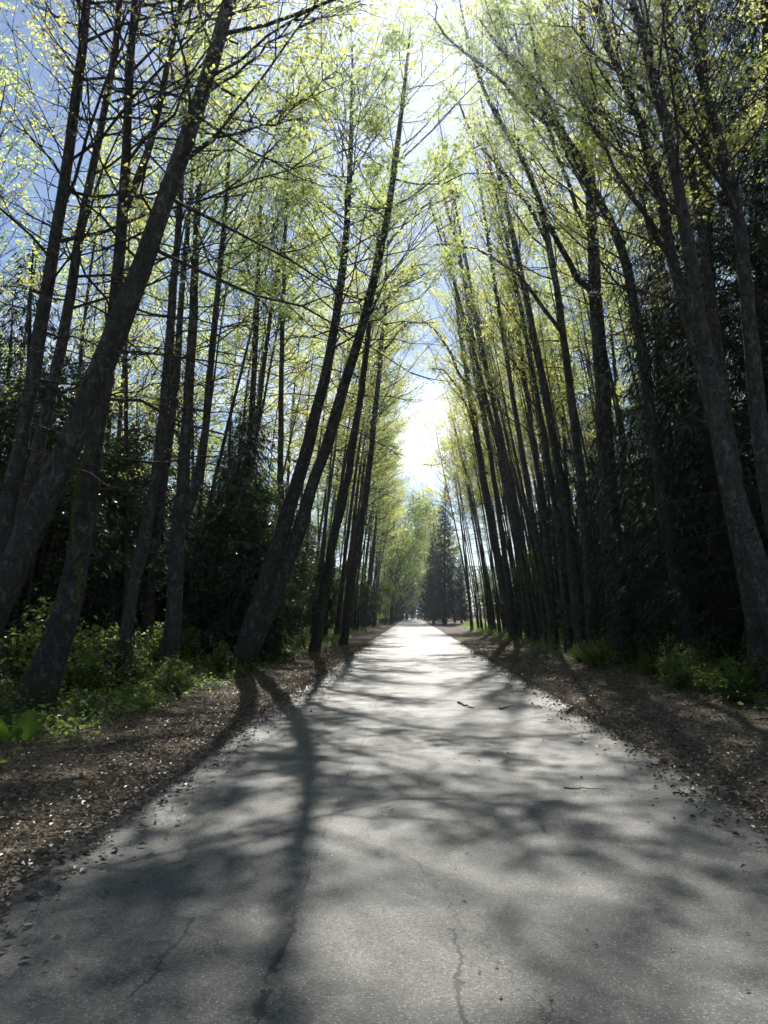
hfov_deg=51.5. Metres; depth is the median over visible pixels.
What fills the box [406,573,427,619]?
vine maple
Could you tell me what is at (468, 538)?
alder tree
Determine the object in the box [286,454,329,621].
alder tree
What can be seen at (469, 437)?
alder tree
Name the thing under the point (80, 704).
leafy shrub
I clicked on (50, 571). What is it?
vine maple
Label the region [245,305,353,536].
alder tree
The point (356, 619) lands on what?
alder tree
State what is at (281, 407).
alder tree
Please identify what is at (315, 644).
alder tree
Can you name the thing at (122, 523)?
cedar tree
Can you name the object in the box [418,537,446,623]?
fir tree
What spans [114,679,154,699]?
leafy shrub
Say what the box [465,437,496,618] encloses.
alder tree
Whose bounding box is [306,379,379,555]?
alder tree
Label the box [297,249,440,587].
alder tree
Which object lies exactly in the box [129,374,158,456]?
alder tree
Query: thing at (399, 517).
alder tree
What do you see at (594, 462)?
cedar tree
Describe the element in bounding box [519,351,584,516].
alder tree
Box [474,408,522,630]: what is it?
alder tree
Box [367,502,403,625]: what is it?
alder tree
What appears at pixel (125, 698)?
leafy shrub
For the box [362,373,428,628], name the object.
alder tree
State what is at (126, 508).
alder tree
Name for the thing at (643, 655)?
leafy shrub
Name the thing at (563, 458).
alder tree
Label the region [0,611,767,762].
undergrowth
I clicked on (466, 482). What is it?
alder tree
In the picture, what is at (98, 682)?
leafy shrub
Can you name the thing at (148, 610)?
alder tree
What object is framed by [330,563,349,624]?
vine maple
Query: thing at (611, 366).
alder tree
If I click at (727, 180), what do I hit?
alder tree
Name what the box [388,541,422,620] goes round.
vine maple
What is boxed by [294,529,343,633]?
vine maple
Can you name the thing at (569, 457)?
alder tree
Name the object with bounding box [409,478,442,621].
alder tree
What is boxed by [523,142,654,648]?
alder tree
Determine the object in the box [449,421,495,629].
alder tree
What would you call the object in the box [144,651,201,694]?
leafy shrub
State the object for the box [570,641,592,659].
leafy shrub
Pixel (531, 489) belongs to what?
alder tree
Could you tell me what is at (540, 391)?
alder tree
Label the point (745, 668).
leafy shrub
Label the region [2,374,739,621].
distant woods
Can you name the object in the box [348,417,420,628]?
alder tree
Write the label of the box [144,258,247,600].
alder tree
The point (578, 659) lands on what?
leafy shrub
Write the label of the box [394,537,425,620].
vine maple
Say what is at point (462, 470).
alder tree
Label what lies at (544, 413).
alder tree
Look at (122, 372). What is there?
alder tree
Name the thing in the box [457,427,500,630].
alder tree
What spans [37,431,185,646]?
vine maple
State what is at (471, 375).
alder tree
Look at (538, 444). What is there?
alder tree
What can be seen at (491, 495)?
alder tree
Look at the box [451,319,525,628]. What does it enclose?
alder tree
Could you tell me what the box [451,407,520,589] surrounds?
alder tree
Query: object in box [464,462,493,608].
alder tree
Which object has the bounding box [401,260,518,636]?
alder tree
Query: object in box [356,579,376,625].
vine maple
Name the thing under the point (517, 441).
alder tree
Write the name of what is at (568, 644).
alder tree
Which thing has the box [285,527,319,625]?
vine maple
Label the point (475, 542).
alder tree
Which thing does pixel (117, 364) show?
alder tree
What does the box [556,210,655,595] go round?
alder tree
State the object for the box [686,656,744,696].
leafy shrub
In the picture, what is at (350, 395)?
alder tree
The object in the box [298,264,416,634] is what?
alder tree
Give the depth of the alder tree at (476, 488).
68.19 m
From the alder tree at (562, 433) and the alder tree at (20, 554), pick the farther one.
the alder tree at (562, 433)
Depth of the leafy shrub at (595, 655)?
23.14 m
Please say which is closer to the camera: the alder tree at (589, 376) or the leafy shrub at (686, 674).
the leafy shrub at (686, 674)
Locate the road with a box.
[0,618,767,1023]
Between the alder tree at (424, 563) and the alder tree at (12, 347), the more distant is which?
the alder tree at (424, 563)
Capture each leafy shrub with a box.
[0,617,46,686]
[1,589,130,685]
[17,617,78,646]
[61,651,110,691]
[62,636,143,694]
[62,684,116,717]
[69,615,133,667]
[72,630,154,664]
[76,669,119,693]
[85,623,149,658]
[88,644,146,690]
[90,632,146,682]
[103,622,157,659]
[109,690,143,708]
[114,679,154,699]
[122,655,157,681]
[128,685,176,712]
[135,624,188,663]
[138,617,192,661]
[141,609,212,660]
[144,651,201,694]
[154,668,190,690]
[156,654,188,671]
[164,672,196,697]
[182,670,200,687]
[188,636,237,671]
[212,642,233,664]
[227,651,244,667]
[289,628,310,647]
[301,621,329,633]
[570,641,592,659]
[570,648,584,662]
[573,636,601,661]
[574,641,591,659]
[579,644,614,666]
[580,637,620,666]
[633,650,662,671]
[639,655,668,673]
[649,627,728,665]
[651,649,688,678]
[651,652,703,690]
[658,656,684,679]
[674,643,717,672]
[676,632,736,668]
[676,653,718,682]
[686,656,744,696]
[699,654,758,697]
[723,660,763,690]
[724,638,767,687]
[737,638,746,659]
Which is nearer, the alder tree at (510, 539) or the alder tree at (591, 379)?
the alder tree at (591, 379)
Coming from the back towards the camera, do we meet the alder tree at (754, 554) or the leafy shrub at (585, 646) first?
the leafy shrub at (585, 646)
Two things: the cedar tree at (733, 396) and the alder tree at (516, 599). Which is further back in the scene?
the alder tree at (516, 599)
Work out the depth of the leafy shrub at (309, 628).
51.95 m
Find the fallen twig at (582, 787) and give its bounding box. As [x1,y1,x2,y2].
[564,786,605,789]
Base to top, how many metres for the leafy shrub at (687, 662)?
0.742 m
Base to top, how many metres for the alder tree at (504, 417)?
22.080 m
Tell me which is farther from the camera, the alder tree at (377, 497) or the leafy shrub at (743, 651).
the alder tree at (377, 497)
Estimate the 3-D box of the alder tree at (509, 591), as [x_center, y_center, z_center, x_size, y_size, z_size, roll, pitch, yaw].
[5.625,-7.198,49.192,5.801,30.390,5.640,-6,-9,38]
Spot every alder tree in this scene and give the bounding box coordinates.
[0,0,44,493]
[0,0,291,637]
[0,0,340,712]
[0,0,385,558]
[0,0,471,636]
[0,26,46,378]
[0,69,55,394]
[0,200,71,391]
[0,308,26,451]
[47,150,170,475]
[59,255,153,462]
[59,286,134,422]
[67,163,207,633]
[72,212,170,612]
[77,0,296,673]
[83,184,206,593]
[87,283,141,497]
[92,0,331,668]
[105,318,175,516]
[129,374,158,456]
[132,82,310,652]
[133,376,190,611]
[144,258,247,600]
[159,148,357,631]
[168,338,226,504]
[168,362,222,497]
[173,373,216,480]
[175,394,221,498]
[198,178,353,502]
[199,426,220,499]
[201,123,341,646]
[203,38,399,545]
[208,282,267,480]
[209,128,361,655]
[212,0,547,667]
[218,360,275,469]
[223,290,299,484]
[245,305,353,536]
[256,415,284,487]
[265,310,324,497]
[267,385,311,487]
[270,445,292,513]
[271,402,360,558]
[274,249,405,633]
[274,331,342,595]
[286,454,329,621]
[293,318,396,619]
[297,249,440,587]
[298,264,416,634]
[298,426,338,565]
[304,345,404,635]
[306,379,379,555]
[308,162,465,651]
[313,415,355,564]
[313,456,350,557]
[315,457,373,624]
[320,418,365,624]
[324,277,431,634]
[327,349,421,628]
[328,461,362,576]
[329,232,458,644]
[329,456,360,623]
[330,397,415,593]
[331,321,435,559]
[334,329,422,626]
[343,388,416,631]
[345,433,407,568]
[345,451,408,567]
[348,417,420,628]
[350,447,412,626]
[352,414,417,625]
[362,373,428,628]
[362,457,412,574]
[362,486,404,624]
[364,464,412,608]
[364,474,414,626]
[365,431,414,626]
[366,476,407,625]
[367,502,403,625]
[368,522,402,605]
[370,462,414,586]
[379,495,410,622]
[382,494,408,621]
[383,483,413,621]
[390,0,726,667]
[400,402,477,628]
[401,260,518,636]
[402,0,610,645]
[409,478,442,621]
[411,498,441,570]
[414,497,447,581]
[415,421,481,627]
[418,193,531,639]
[418,548,428,574]
[420,198,510,638]
[420,486,458,622]
[423,107,539,644]
[424,149,539,634]
[427,508,456,621]
[431,101,560,649]
[433,106,579,652]
[436,164,518,639]
[436,366,494,631]
[438,435,477,626]
[439,429,479,627]
[441,395,490,629]
[442,348,506,632]
[443,388,488,606]
[443,437,482,629]
[446,425,483,570]
[447,371,508,632]
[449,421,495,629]
[449,461,486,628]
[450,454,489,627]
[450,483,480,629]
[451,83,611,650]
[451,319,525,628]
[451,333,521,639]
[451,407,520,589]
[453,0,661,665]
[453,264,542,638]
[453,305,549,531]
[454,258,547,644]
[455,130,564,643]
[455,427,499,632]
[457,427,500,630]
[457,457,486,552]
[458,269,547,628]
[458,393,504,614]
[458,451,492,615]
[459,451,490,546]
[460,0,767,690]
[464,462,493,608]
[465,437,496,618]
[465,439,499,614]
[465,453,501,537]
[466,405,517,564]
[466,430,506,628]
[467,458,511,577]
[468,452,505,620]
[470,248,562,623]
[473,328,545,615]
[473,369,583,519]
[474,373,522,513]
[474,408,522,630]
[475,436,533,563]
[477,286,557,632]
[481,208,574,643]
[481,406,530,629]
[481,428,524,633]
[486,447,522,623]
[487,376,538,572]
[489,445,520,614]
[490,0,767,537]
[492,239,585,626]
[494,288,572,625]
[495,284,629,580]
[496,278,573,643]
[496,355,543,558]
[498,0,767,641]
[500,0,767,496]
[501,298,560,596]
[501,398,542,525]
[503,200,600,539]
[505,399,552,571]
[508,312,566,532]
[509,303,585,591]
[509,365,567,537]
[510,419,542,545]
[511,261,584,585]
[514,350,570,491]
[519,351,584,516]
[520,303,605,641]
[522,379,578,519]
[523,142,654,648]
[530,197,626,451]
[530,294,604,592]
[532,427,585,539]
[536,171,655,580]
[536,241,611,448]
[539,344,587,512]
[540,319,605,626]
[541,348,601,624]
[548,220,650,606]
[550,229,635,529]
[551,364,599,505]
[552,253,635,638]
[553,313,598,530]
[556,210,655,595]
[559,126,705,645]
[562,177,659,442]
[567,258,641,492]
[567,299,625,488]
[569,265,636,530]
[572,52,706,483]
[599,136,706,493]
[601,123,704,432]
[603,196,708,565]
[624,143,734,391]
[710,12,767,350]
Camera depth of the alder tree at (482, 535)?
87.23 m
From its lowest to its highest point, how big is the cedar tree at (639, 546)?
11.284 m
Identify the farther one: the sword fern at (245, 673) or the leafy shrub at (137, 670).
the sword fern at (245, 673)
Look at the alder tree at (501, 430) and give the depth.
45.33 m
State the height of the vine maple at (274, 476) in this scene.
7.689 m
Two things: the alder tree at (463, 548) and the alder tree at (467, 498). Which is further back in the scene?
the alder tree at (463, 548)
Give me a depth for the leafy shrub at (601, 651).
23.07 m
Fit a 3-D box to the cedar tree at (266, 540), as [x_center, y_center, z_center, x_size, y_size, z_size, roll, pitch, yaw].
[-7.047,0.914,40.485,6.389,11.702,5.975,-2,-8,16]
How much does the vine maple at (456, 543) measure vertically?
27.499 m
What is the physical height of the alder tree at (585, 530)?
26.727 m
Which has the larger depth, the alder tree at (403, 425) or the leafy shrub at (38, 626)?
the alder tree at (403, 425)
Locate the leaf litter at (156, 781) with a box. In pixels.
[0,639,767,1023]
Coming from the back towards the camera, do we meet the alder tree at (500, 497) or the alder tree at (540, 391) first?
the alder tree at (500, 497)
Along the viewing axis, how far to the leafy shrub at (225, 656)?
20.52 m
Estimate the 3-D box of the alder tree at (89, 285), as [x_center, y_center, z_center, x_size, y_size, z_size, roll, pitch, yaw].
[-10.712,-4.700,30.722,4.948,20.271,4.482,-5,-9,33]
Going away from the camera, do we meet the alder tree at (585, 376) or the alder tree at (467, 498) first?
the alder tree at (585, 376)
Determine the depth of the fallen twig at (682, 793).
7.04 m
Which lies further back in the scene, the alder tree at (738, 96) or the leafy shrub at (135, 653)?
the alder tree at (738, 96)
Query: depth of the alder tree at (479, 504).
68.72 m
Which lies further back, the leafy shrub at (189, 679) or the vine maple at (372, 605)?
the vine maple at (372, 605)
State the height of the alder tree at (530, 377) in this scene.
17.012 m
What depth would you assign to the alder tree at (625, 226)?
28.27 m
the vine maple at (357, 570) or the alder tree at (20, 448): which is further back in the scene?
the vine maple at (357, 570)
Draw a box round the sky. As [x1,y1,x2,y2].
[0,0,766,614]
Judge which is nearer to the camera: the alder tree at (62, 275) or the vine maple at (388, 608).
the alder tree at (62, 275)
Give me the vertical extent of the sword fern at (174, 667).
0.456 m
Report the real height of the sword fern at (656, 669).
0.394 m
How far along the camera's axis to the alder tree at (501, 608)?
61.89 m
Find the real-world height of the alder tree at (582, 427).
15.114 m
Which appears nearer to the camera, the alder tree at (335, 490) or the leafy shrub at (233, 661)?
the leafy shrub at (233, 661)
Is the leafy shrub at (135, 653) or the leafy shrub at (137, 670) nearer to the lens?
the leafy shrub at (137, 670)
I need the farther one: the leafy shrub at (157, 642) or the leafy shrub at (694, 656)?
the leafy shrub at (157, 642)
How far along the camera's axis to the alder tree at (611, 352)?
43.72 m
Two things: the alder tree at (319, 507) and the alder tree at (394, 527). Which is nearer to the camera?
the alder tree at (319, 507)
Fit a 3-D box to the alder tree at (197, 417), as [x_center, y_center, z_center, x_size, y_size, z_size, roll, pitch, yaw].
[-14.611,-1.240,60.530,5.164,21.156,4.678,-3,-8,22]
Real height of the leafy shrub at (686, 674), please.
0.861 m
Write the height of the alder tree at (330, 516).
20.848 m
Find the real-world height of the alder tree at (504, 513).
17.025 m
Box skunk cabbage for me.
[0,709,44,742]
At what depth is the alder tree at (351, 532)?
61.45 m
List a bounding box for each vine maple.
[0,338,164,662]
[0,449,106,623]
[1,468,109,647]
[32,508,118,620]
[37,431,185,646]
[75,410,190,641]
[83,496,139,618]
[115,510,170,627]
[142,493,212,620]
[166,459,253,617]
[183,483,246,618]
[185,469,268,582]
[192,465,300,643]
[193,474,303,654]
[246,515,330,643]
[262,501,300,617]
[283,544,313,631]
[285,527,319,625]
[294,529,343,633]
[304,575,343,625]
[305,519,335,617]
[306,558,339,624]
[306,563,345,636]
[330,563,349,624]
[335,561,365,617]
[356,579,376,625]
[357,579,372,619]
[357,580,376,620]
[358,568,366,595]
[368,585,380,626]
[371,586,387,623]
[372,494,439,623]
[373,490,436,624]
[375,575,387,614]
[376,586,389,623]
[377,593,393,621]
[379,519,428,622]
[381,534,425,622]
[384,544,421,620]
[385,532,426,621]
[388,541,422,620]
[392,575,419,617]
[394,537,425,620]
[400,570,424,619]
[405,583,421,619]
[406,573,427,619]
[410,588,421,619]
[426,537,462,587]
[471,576,495,615]
[477,567,504,621]
[477,582,500,627]
[498,566,532,622]
[510,560,544,619]
[512,540,565,632]
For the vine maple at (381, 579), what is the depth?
119.99 m
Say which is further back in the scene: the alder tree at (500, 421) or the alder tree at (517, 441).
the alder tree at (517, 441)
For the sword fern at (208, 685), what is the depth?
16.93 m
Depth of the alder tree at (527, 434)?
64.08 m
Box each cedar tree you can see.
[0,240,141,660]
[0,301,43,640]
[78,332,232,646]
[82,432,165,634]
[161,378,314,667]
[183,417,294,638]
[205,419,310,640]
[205,424,240,568]
[284,482,313,631]
[509,305,602,631]
[513,429,572,630]
[539,0,767,661]
[554,335,633,634]
[556,366,630,635]
[571,396,615,538]
[580,171,701,643]
[585,188,738,642]
[586,328,744,657]
[591,0,767,667]
[615,192,754,635]
[631,0,767,653]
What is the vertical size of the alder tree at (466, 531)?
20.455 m
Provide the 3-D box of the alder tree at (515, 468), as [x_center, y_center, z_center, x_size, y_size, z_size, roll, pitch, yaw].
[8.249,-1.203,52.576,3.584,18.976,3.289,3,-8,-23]
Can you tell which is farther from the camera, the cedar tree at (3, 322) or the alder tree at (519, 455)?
the alder tree at (519, 455)
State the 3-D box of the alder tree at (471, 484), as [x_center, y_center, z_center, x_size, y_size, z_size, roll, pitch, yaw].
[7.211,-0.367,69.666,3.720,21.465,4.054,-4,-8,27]
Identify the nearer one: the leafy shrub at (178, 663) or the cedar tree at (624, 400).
the leafy shrub at (178, 663)
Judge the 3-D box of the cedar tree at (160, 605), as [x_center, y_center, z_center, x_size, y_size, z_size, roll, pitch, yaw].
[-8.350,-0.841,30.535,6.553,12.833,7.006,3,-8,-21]
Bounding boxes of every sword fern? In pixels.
[0,698,37,730]
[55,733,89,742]
[148,664,195,673]
[196,684,217,689]
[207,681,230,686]
[236,671,256,676]
[643,665,663,674]
[700,687,767,705]
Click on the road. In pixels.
(350, 926)
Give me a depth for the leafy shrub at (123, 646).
16.68 m
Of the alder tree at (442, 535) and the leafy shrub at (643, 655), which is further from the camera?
the alder tree at (442, 535)
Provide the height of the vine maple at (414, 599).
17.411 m
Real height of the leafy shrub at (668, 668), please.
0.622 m
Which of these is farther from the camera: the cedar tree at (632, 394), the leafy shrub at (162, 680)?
the cedar tree at (632, 394)
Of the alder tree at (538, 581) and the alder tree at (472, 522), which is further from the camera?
the alder tree at (472, 522)
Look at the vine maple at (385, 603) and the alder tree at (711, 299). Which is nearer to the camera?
the alder tree at (711, 299)
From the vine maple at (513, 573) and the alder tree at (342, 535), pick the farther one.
the alder tree at (342, 535)
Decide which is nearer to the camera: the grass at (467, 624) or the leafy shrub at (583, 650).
the leafy shrub at (583, 650)
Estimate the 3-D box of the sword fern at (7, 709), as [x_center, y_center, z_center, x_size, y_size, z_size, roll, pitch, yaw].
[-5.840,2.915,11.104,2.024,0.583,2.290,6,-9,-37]
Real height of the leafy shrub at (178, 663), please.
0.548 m
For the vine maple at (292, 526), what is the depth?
39.44 m
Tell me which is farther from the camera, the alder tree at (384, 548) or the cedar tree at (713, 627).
the alder tree at (384, 548)
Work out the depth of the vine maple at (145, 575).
34.75 m
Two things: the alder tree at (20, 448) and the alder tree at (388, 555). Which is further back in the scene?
the alder tree at (388, 555)
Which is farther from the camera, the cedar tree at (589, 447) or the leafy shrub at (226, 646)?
the cedar tree at (589, 447)
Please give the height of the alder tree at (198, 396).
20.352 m
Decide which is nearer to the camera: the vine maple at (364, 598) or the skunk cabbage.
the skunk cabbage
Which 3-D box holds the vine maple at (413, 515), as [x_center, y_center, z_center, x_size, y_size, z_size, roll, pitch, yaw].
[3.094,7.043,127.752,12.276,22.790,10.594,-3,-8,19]
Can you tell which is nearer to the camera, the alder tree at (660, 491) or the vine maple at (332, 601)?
the alder tree at (660, 491)
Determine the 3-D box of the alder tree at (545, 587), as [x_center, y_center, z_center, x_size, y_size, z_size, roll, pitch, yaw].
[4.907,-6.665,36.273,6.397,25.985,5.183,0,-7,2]
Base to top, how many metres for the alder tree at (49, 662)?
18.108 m
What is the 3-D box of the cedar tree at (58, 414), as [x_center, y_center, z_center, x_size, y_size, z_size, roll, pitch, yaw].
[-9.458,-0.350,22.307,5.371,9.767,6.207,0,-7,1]
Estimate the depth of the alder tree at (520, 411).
47.08 m
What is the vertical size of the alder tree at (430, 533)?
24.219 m
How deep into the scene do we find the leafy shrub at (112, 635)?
20.40 m
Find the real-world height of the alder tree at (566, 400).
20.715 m
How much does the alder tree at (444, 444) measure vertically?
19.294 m
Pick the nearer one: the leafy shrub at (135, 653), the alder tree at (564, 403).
the leafy shrub at (135, 653)
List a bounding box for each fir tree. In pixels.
[417,485,468,624]
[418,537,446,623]
[452,555,472,623]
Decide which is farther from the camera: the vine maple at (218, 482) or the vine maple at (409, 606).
the vine maple at (409, 606)
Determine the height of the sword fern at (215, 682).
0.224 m
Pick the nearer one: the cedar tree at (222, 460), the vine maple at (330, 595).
the cedar tree at (222, 460)
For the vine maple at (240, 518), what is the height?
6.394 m
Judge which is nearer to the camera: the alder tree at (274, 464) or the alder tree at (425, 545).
the alder tree at (274, 464)
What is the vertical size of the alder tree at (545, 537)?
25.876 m
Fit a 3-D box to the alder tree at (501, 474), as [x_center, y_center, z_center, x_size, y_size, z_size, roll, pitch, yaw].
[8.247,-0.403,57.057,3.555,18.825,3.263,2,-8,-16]
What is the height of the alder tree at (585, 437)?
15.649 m
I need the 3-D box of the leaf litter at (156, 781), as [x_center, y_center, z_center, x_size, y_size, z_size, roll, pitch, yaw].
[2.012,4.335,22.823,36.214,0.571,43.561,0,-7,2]
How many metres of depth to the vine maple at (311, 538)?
65.57 m
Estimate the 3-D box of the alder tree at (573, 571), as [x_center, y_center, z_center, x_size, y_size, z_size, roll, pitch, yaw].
[5.754,-6.194,30.688,6.026,23.602,5.244,-4,-8,30]
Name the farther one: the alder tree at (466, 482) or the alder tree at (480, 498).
the alder tree at (466, 482)
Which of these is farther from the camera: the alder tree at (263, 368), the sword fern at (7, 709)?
the alder tree at (263, 368)
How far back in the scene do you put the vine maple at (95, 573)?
33.12 m
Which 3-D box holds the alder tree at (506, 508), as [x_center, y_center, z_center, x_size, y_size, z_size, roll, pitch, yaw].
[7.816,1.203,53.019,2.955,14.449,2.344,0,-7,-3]
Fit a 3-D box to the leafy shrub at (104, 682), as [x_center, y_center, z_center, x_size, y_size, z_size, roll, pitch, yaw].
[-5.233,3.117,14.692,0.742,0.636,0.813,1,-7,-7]
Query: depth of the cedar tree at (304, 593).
55.87 m
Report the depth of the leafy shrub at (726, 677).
14.74 m
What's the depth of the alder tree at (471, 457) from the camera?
70.26 m
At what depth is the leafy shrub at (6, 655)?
15.46 m
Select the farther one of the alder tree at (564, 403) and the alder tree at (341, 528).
the alder tree at (341, 528)
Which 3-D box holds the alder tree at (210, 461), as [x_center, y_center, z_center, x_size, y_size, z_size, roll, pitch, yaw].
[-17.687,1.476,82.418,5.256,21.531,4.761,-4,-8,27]
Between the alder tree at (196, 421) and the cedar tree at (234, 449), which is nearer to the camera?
the cedar tree at (234, 449)
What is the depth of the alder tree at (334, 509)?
83.95 m
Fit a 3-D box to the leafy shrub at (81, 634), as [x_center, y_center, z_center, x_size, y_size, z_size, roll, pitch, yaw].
[-6.743,3.172,18.882,1.724,1.437,2.088,3,-8,-24]
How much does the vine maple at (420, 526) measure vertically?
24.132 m
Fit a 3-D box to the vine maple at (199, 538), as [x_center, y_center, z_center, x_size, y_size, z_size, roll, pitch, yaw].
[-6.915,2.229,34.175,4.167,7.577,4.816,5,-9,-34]
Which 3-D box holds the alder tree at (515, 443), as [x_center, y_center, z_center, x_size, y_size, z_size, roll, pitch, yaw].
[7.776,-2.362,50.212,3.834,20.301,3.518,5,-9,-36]
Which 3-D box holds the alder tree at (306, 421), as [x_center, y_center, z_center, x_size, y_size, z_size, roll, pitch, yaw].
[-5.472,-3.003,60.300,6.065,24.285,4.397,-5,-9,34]
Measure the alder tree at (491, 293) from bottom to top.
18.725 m
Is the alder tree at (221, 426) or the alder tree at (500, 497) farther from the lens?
the alder tree at (500, 497)
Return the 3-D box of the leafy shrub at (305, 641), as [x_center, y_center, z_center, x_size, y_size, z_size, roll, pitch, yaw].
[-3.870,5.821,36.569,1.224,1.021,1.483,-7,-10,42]
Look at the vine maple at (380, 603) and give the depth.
112.53 m
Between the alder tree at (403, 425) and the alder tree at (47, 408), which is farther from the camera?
the alder tree at (403, 425)
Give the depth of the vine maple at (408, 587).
179.07 m
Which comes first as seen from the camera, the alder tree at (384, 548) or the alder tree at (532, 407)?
the alder tree at (532, 407)
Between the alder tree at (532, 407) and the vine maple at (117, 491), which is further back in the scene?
the alder tree at (532, 407)
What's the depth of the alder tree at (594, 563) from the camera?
36.48 m
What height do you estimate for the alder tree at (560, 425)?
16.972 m
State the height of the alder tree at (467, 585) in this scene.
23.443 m
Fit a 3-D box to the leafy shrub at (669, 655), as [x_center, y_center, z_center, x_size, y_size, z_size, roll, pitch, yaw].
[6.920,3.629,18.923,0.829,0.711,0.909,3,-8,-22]
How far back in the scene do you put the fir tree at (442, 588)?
124.10 m
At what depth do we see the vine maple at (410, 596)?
196.95 m
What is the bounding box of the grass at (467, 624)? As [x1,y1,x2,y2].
[459,622,501,626]
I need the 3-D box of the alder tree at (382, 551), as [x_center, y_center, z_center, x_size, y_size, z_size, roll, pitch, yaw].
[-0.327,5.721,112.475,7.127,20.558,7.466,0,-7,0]
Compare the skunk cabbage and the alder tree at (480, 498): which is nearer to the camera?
the skunk cabbage
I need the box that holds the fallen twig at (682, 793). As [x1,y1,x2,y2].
[672,792,697,796]
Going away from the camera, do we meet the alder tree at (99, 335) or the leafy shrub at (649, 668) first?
the leafy shrub at (649, 668)
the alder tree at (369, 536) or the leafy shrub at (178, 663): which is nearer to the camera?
the leafy shrub at (178, 663)
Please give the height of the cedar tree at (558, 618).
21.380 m
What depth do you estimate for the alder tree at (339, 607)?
57.34 m
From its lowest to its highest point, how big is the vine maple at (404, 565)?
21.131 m
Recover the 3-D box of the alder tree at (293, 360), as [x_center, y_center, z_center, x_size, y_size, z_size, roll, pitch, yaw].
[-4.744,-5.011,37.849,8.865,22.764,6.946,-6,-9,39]
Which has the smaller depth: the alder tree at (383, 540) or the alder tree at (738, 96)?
the alder tree at (738, 96)
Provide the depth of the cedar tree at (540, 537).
57.98 m
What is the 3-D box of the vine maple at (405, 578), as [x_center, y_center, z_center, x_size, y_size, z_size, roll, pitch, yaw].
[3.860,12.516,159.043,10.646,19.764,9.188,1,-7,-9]
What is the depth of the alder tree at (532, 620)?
41.35 m
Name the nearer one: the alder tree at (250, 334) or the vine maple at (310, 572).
the alder tree at (250, 334)
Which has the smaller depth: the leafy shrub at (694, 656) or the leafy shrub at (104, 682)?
the leafy shrub at (104, 682)
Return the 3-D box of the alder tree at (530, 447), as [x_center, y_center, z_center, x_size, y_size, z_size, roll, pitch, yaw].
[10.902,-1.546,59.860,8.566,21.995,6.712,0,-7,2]
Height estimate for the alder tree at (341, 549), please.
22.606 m
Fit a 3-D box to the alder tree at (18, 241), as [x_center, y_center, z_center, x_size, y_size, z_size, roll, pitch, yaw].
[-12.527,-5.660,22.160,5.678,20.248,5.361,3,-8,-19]
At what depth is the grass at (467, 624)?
104.27 m
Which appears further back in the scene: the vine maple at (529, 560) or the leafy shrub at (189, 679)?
the vine maple at (529, 560)
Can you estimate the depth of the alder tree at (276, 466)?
85.03 m
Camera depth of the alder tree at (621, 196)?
27.66 m
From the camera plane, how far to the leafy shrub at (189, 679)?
16.48 m
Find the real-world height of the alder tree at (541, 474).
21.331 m
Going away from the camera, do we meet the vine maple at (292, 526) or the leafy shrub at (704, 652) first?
the leafy shrub at (704, 652)

